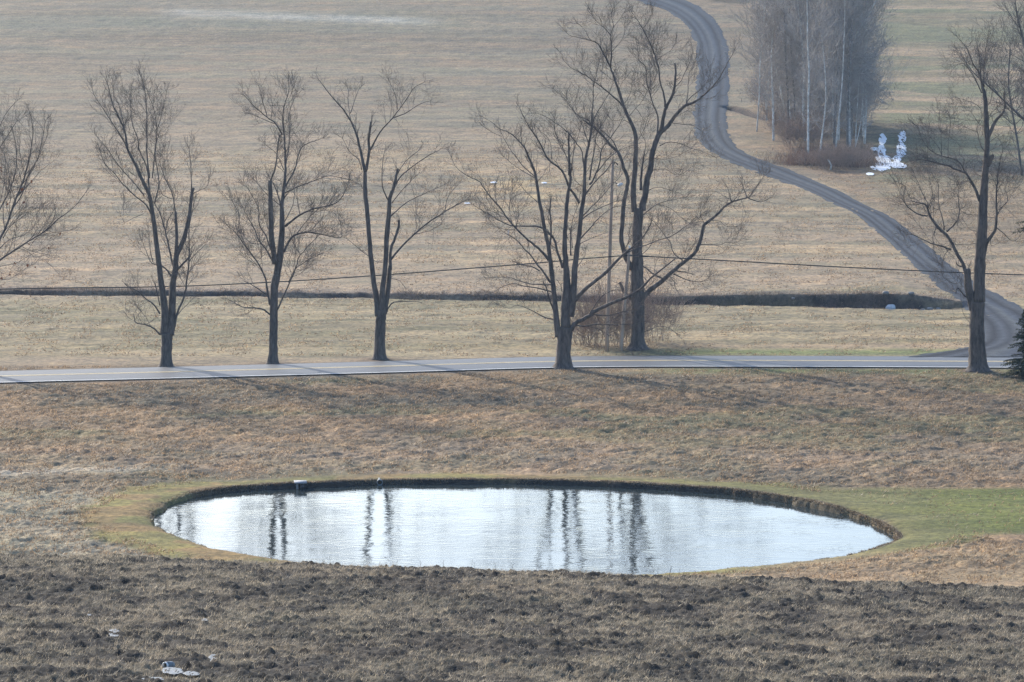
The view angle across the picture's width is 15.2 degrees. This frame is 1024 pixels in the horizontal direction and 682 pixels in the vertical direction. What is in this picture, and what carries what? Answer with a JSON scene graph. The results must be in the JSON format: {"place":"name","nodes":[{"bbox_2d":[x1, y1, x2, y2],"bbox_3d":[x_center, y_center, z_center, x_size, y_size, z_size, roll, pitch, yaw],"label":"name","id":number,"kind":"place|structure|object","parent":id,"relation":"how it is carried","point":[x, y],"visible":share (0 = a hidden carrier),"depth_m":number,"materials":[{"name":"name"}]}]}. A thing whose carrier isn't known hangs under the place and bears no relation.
{"place":"outdoors","nodes":[
{"label":"outdoors","id":0,"kind":"place"},
{"bbox_2d":[0,356,1022,382],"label":"road","id":1,"kind":"structure","parent":0,"point":[756,361],"depth_m":237.08,"materials":[{"name":"grey asphalt"}]},
{"bbox_2d":[1,360,906,375],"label":"road centre line","id":2,"kind":"object","parent":1,"relation":"on","point":[457,363],"visible":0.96,"depth_m":237.35,"materials":[{"name":"white paint"}]},
{"bbox_2d":[18,366,903,381],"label":"road edge line","id":3,"kind":"object","parent":1,"relation":"on","point":[466,369],"visible":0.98,"depth_m":234.19,"materials":[{"name":"paint"}]},
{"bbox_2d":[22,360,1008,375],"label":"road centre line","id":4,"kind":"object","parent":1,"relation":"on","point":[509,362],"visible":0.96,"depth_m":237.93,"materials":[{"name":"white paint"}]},
{"bbox_2d":[0,0,1023,681],"bbox_3d":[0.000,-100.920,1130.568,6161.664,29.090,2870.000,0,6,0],"label":"ground","id":5,"kind":"structure","parent":0,"point":[488,58],"depth_m":259.04,"materials":[{"name":"brown plant"}]},
{"bbox_2d":[0,87,104,286],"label":"bare tree","id":6,"kind":"object","parent":5,"relation":"on","point":[21,188],"visible":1,"depth_m":234.87,"materials":[{"name":"brown plant"}]},
{"bbox_2d":[82,53,220,366],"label":"bare tree","id":7,"kind":"object","parent":5,"relation":"on","point":[169,315],"visible":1,"depth_m":235.78,"materials":[{"name":"brown plant"}]},
{"bbox_2d":[162,661,174,666],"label":"plastic jar","id":8,"kind":"object","parent":5,"relation":"on","point":[169,663],"visible":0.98,"depth_m":76.70,"materials":[{"name":"plastic"}]},
{"bbox_2d":[162,667,182,673],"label":"ice patch","id":9,"kind":"object","parent":5,"relation":"on","point":[172,670],"visible":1,"depth_m":75.82,"materials":[{"name":"white ice"}]},
{"bbox_2d":[183,671,199,674],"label":"ice patch","id":10,"kind":"object","parent":5,"relation":"on","point":[188,673],"visible":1,"depth_m":75.17,"materials":[{"name":"white ice"}]},
{"bbox_2d":[212,66,365,363],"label":"bare tree","id":11,"kind":"object","parent":5,"relation":"on","point":[277,262],"visible":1,"depth_m":238.02,"materials":[{"name":"brown plant"}]},
{"bbox_2d":[294,480,306,488],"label":"outlet slab","id":12,"kind":"structure","parent":5,"relation":"on","point":[300,482],"depth_m":188.47,"materials":[{"name":"concrete"}]},
{"bbox_2d":[309,62,480,359],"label":"bare tree","id":13,"kind":"object","parent":5,"relation":"on","point":[381,303],"visible":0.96,"depth_m":240.93,"materials":[{"name":"brown plant"}]},
{"bbox_2d":[0,285,908,308],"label":"ditch weeds","id":14,"kind":"object","parent":5,"relation":"on","point":[511,293],"visible":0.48,"depth_m":286.04,"materials":[{"name":"brown plant"}]},
{"bbox_2d":[0,365,1023,583],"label":"dry grass","id":15,"kind":"structure","parent":5,"relation":"on","point":[1010,549],"depth_m":206.21,"materials":[{"name":"brown plant"}]},
{"bbox_2d":[0,550,1023,681],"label":"stubble grass","id":16,"kind":"structure","parent":5,"relation":"on","point":[475,628],"depth_m":90.18,"materials":[{"name":"brown plant"}]},
{"bbox_2d":[0,147,1023,355],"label":"field grass","id":17,"kind":"structure","parent":5,"relation":"on","point":[418,257],"depth_m":317.62,"materials":[{"name":"beige plant"}]},
{"bbox_2d":[147,476,902,568],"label":"bank grass","id":18,"kind":"structure","parent":5,"relation":"on","point":[898,534],"depth_m":186.42,"materials":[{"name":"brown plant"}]},
{"bbox_2d":[436,47,699,368],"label":"bare tree","id":19,"kind":"object","parent":5,"relation":"on","point":[566,328],"visible":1,"depth_m":235.41,"materials":[{"name":"brown plant"}]},
{"bbox_2d":[570,310,604,344],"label":"bare shrub","id":20,"kind":"object","parent":5,"relation":"on","point":[583,331],"visible":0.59,"depth_m":250.62,"materials":[{"name":"brown plant"}]},
{"bbox_2d":[550,273,658,347],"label":"bare shrub","id":21,"kind":"object","parent":5,"relation":"on","point":[586,311],"visible":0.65,"depth_m":248.76,"materials":[{"name":"brown plant"}]},
{"bbox_2d":[605,160,622,351],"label":"utility pole","id":22,"kind":"object","parent":5,"relation":"on","point":[608,273],"visible":0.86,"depth_m":245.91,"materials":[{"name":"brown wood"}]},
{"bbox_2d":[619,245,630,350],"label":"utility pole","id":23,"kind":"object","parent":5,"relation":"on","point":[624,306],"visible":0.74,"depth_m":245.97,"materials":[{"name":"brown wood"}]},
{"bbox_2d":[0,255,627,289],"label":"cable","id":24,"kind":"object","parent":23,"relation":"attached to","point":[302,280],"visible":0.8,"depth_m":245.87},
{"bbox_2d":[630,255,1023,274],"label":"cable","id":25,"kind":"object","parent":23,"relation":"attached to","point":[818,265],"visible":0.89,"depth_m":245.78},
{"bbox_2d":[586,276,664,346],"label":"bare shrub","id":26,"kind":"object","parent":5,"relation":"on","point":[619,329],"visible":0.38,"depth_m":249.46,"materials":[{"name":"brown plant"}]},
{"bbox_2d":[606,266,697,342],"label":"bare shrub","id":27,"kind":"object","parent":5,"relation":"on","point":[662,306],"visible":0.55,"depth_m":251.96,"materials":[{"name":"brown plant"}]},
{"bbox_2d":[548,0,780,350],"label":"bare tree","id":28,"kind":"object","parent":5,"relation":"on","point":[637,341],"visible":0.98,"depth_m":245.69,"materials":[{"name":"brown plant"}]},
{"bbox_2d":[721,0,783,131],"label":"bare tree","id":29,"kind":"object","parent":5,"relation":"on","point":[757,22],"visible":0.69,"depth_m":442.41,"materials":[{"name":"grey wood"}]},
{"bbox_2d":[746,0,780,119],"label":"bare tree","id":30,"kind":"object","parent":5,"relation":"on","point":[765,105],"visible":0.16,"depth_m":458.75,"materials":[{"name":"grey wood"}]},
{"bbox_2d":[738,78,791,109],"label":"thicket","id":31,"kind":"object","parent":5,"relation":"on","point":[760,94],"visible":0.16,"depth_m":470.64,"materials":[{"name":"grey plant"}]},
{"bbox_2d":[733,33,800,113],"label":"bare tree","id":32,"kind":"object","parent":5,"relation":"on","point":[750,58],"visible":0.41,"depth_m":449.28,"materials":[{"name":"grey plant"}]},
{"bbox_2d":[742,58,800,108],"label":"thicket","id":33,"kind":"object","parent":5,"relation":"on","point":[760,80],"visible":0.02,"depth_m":468.68,"materials":[{"name":"grey plant"}]},
{"bbox_2d":[748,0,805,140],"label":"bare tree","id":34,"kind":"object","parent":5,"relation":"on","point":[766,38],"visible":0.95,"depth_m":431.81,"materials":[{"name":"grey wood"}]},
{"bbox_2d":[748,0,808,120],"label":"birch tree","id":35,"kind":"object","parent":5,"relation":"on","point":[770,50],"visible":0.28,"depth_m":439.42,"materials":[{"name":"grey plant"}]},
{"bbox_2d":[741,46,818,108],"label":"thicket","id":36,"kind":"object","parent":5,"relation":"on","point":[773,75],"visible":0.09,"depth_m":457.60,"materials":[{"name":"grey plant"}]},
{"bbox_2d":[760,0,804,117],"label":"birch tree","id":37,"kind":"object","parent":5,"relation":"on","point":[779,51],"visible":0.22,"depth_m":444.22,"materials":[{"name":"grey plant"}]},
{"bbox_2d":[760,86,805,124],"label":"thicket","id":38,"kind":"object","parent":5,"relation":"on","point":[781,100],"visible":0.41,"depth_m":443.78,"materials":[{"name":"plant"}]},
{"bbox_2d":[755,102,811,132],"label":"thicket","id":39,"kind":"object","parent":5,"relation":"on","point":[770,116],"visible":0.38,"depth_m":441.77,"materials":[{"name":"plant"}]},
{"bbox_2d":[759,0,812,135],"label":"bare tree","id":40,"kind":"object","parent":5,"relation":"on","point":[793,92],"visible":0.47,"depth_m":434.72,"materials":[{"name":"grey plant"}]},
{"bbox_2d":[759,0,816,138],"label":"bare tree","id":41,"kind":"object","parent":5,"relation":"on","point":[785,61],"visible":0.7,"depth_m":432.54,"materials":[{"name":"grey plant"}]},
{"bbox_2d":[759,9,827,100],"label":"bare tree","id":42,"kind":"object","parent":5,"relation":"on","point":[796,44],"visible":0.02,"depth_m":457.67,"materials":[{"name":"grey wood"}]},
{"bbox_2d":[767,0,828,137],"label":"bare tree","id":43,"kind":"object","parent":5,"relation":"on","point":[797,49],"visible":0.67,"depth_m":430.04,"materials":[{"name":"grey wood"}]},
{"bbox_2d":[764,105,837,148],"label":"thicket","id":44,"kind":"object","parent":5,"relation":"on","point":[789,127],"visible":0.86,"depth_m":423.74,"materials":[{"name":"brown plant"}]},
{"bbox_2d":[772,0,843,151],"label":"birch tree","id":45,"kind":"object","parent":5,"relation":"on","point":[807,51],"visible":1,"depth_m":412.91,"materials":[{"name":"grey plant"}]},
{"bbox_2d":[786,0,830,117],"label":"bare tree","id":46,"kind":"object","parent":5,"relation":"on","point":[810,33],"visible":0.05,"depth_m":457.08,"materials":[{"name":"grey wood"}]},
{"bbox_2d":[775,64,845,128],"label":"thicket","id":47,"kind":"object","parent":5,"relation":"on","point":[810,88],"visible":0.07,"depth_m":444.27,"materials":[{"name":"grey plant"}]},
{"bbox_2d":[781,66,844,139],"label":"thicket","id":48,"kind":"object","parent":5,"relation":"on","point":[820,99],"visible":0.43,"depth_m":433.20,"materials":[{"name":"plant"}]},
{"bbox_2d":[792,0,833,128],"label":"bare tree","id":49,"kind":"object","parent":5,"relation":"on","point":[815,32],"visible":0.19,"depth_m":442.77,"materials":[{"name":"grey wood"}]},
{"bbox_2d":[793,149,836,168],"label":"thicket","id":50,"kind":"object","parent":5,"relation":"on","point":[810,160],"visible":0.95,"depth_m":401.30,"materials":[{"name":"brown plant"}]},
{"bbox_2d":[778,51,856,114],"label":"thicket","id":51,"kind":"object","parent":5,"relation":"on","point":[806,79],"visible":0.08,"depth_m":446.88,"materials":[{"name":"grey plant"}]},
{"bbox_2d":[788,14,854,150],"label":"birch tree","id":52,"kind":"object","parent":5,"relation":"on","point":[825,86],"visible":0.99,"depth_m":415.48,"materials":[{"name":"grey plant"}]},
{"bbox_2d":[749,139,903,167],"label":"undergrowth","id":53,"kind":"object","parent":5,"relation":"on","point":[787,161],"visible":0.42,"depth_m":407.90,"materials":[{"name":"brown plant"}]},
{"bbox_2d":[794,0,864,131],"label":"bare tree","id":54,"kind":"object","parent":5,"relation":"on","point":[824,49],"visible":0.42,"depth_m":429.69,"materials":[{"name":"grey wood"}]},
{"bbox_2d":[637,0,1023,356],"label":"gravel lane","id":55,"kind":"structure","parent":5,"relation":"on","point":[1000,324],"depth_m":378.99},
{"bbox_2d":[790,62,872,131],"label":"thicket","id":56,"kind":"object","parent":5,"relation":"on","point":[841,118],"visible":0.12,"depth_m":441.88,"materials":[{"name":"grey plant"}]},
{"bbox_2d":[810,1,862,140],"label":"birch tree","id":57,"kind":"object","parent":5,"relation":"on","point":[838,137],"visible":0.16,"depth_m":433.83,"materials":[{"name":"grey plant"}]},
{"bbox_2d":[811,134,865,170],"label":"thicket","id":58,"kind":"object","parent":5,"relation":"on","point":[835,153],"visible":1,"depth_m":399.82,"materials":[{"name":"brown plant"}]},
{"bbox_2d":[810,0,869,143],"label":"bare tree","id":59,"kind":"object","parent":5,"relation":"on","point":[835,111],"visible":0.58,"depth_m":426.11,"materials":[{"name":"grey plant"}]},
{"bbox_2d":[795,27,892,126],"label":"thicket","id":60,"kind":"object","parent":5,"relation":"on","point":[843,78],"visible":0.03,"depth_m":448.12,"materials":[{"name":"grey plant"}]},
{"bbox_2d":[822,73,878,128],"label":"thicket","id":61,"kind":"object","parent":5,"relation":"on","point":[853,106],"visible":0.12,"depth_m":442.64,"materials":[{"name":"grey plant"}]},
{"bbox_2d":[817,0,889,146],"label":"birch tree","id":62,"kind":"object","parent":5,"relation":"on","point":[865,36],"visible":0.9,"depth_m":421.09,"materials":[{"name":"grey plant"}]},
{"bbox_2d":[825,0,884,138],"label":"bare tree","id":63,"kind":"object","parent":5,"relation":"on","point":[851,121],"visible":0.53,"depth_m":427.23,"materials":[{"name":"grey plant"}]},
{"bbox_2d":[833,138,877,168],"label":"thicket","id":64,"kind":"object","parent":5,"relation":"on","point":[862,156],"visible":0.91,"depth_m":402.48,"materials":[{"name":"brown plant"}]},
{"bbox_2d":[819,0,895,148],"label":"bare tree","id":65,"kind":"object","parent":5,"relation":"on","point":[847,113],"visible":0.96,"depth_m":422.98,"materials":[{"name":"grey plant"}]},
{"bbox_2d":[823,52,891,141],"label":"birch tree","id":66,"kind":"object","parent":5,"relation":"on","point":[865,87],"visible":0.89,"depth_m":426.18,"materials":[{"name":"grey plant"}]},
{"bbox_2d":[844,79,876,125],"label":"thicket","id":67,"kind":"object","parent":5,"relation":"on","point":[864,107],"visible":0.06,"depth_m":450.42,"materials":[{"name":"grey plant"}]},
{"bbox_2d":[828,0,899,144],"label":"birch tree","id":68,"kind":"object","parent":5,"relation":"on","point":[872,7],"visible":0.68,"depth_m":425.13,"materials":[{"name":"grey plant"}]},
{"bbox_2d":[831,0,900,143],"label":"bare tree","id":69,"kind":"object","parent":5,"relation":"on","point":[883,45],"visible":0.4,"depth_m":430.64,"materials":[{"name":"grey wood"}]},
{"bbox_2d":[836,0,896,135],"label":"bare tree","id":70,"kind":"object","parent":5,"relation":"on","point":[874,69],"visible":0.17,"depth_m":438.18,"materials":[{"name":"grey wood"}]},
{"bbox_2d":[844,60,893,143],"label":"birch tree","id":71,"kind":"object","parent":5,"relation":"on","point":[861,112],"visible":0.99,"depth_m":425.47,"materials":[{"name":"grey plant"}]},
{"bbox_2d":[856,142,881,159],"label":"thicket","id":72,"kind":"object","parent":5,"relation":"on","point":[870,151],"visible":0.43,"depth_m":409.21,"materials":[{"name":"brown plant"}]},
{"bbox_2d":[853,0,905,115],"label":"bare tree","id":73,"kind":"object","parent":5,"relation":"on","point":[880,35],"visible":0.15,"depth_m":451.37,"materials":[{"name":"grey plant"}]},
{"bbox_2d":[844,35,917,118],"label":"thicket","id":74,"kind":"object","parent":5,"relation":"on","point":[893,79],"visible":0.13,"depth_m":454.67,"materials":[{"name":"grey plant"}]},
{"bbox_2d":[872,133,891,161],"bbox_3d":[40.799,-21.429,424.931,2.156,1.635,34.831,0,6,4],"label":"statue","id":75,"kind":"object","parent":5,"relation":"on","point":[882,140],"visible":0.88,"depth_m":425.23,"materials":[{"name":"white stone"}]},
{"bbox_2d":[866,161,906,174],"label":"snow patch","id":76,"kind":"object","parent":5,"relation":"on","point":[884,167],"visible":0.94,"depth_m":403.72,"materials":[{"name":"white snow"}]},
{"bbox_2d":[885,304,895,309],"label":"boulder","id":77,"kind":"object","parent":5,"relation":"on","point":[890,306],"visible":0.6,"depth_m":279.35,"materials":[{"name":"stone"}]},
{"bbox_2d":[893,131,905,161],"bbox_3d":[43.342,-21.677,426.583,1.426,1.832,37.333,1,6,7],"label":"statue","id":78,"kind":"object","parent":5,"relation":"on","point":[898,147],"visible":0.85,"depth_m":426.79,"materials":[{"name":"white stone"}]},
{"bbox_2d":[877,12,1023,372],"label":"bare tree","id":79,"kind":"object","parent":5,"relation":"on","point":[977,361],"visible":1,"depth_m":233.65,"materials":[{"name":"brown plant"}]},
{"bbox_2d":[951,38,1023,120],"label":"bare tree","id":80,"kind":"object","parent":5,"relation":"on","point":[1011,107],"visible":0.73,"depth_m":366.02,"materials":[{"name":"brown plant"}]},
{"bbox_2d":[975,15,1023,175],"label":"bare tree","id":81,"kind":"object","parent":5,"relation":"on","point":[1010,98],"visible":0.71,"depth_m":393.42,"materials":[{"name":"brown plant"}]},
{"bbox_2d":[989,0,1023,104],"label":"bare tree","id":82,"kind":"object","parent":5,"relation":"on","point":[1019,21],"visible":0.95,"depth_m":383.54,"materials":[{"name":"grey plant"}]},
{"bbox_2d":[998,311,1023,376],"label":"spruce tree","id":83,"kind":"object","parent":5,"relation":"on","point":[1018,363],"visible":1,"depth_m":230.77,"materials":[{"name":"green plant"}]},
{"bbox_2d":[1012,221,1023,233],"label":"spruce tree","id":84,"kind":"object","parent":5,"relation":"on","point":[1018,222],"visible":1,"depth_m":229.78,"materials":[{"name":"green plant"}]},
{"bbox_2d":[154,484,893,574],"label":"pond water","id":85,"kind":"structure","parent":0,"point":[506,527],"depth_m":175.86,"materials":[{"name":"grey liquid"}]}
]}

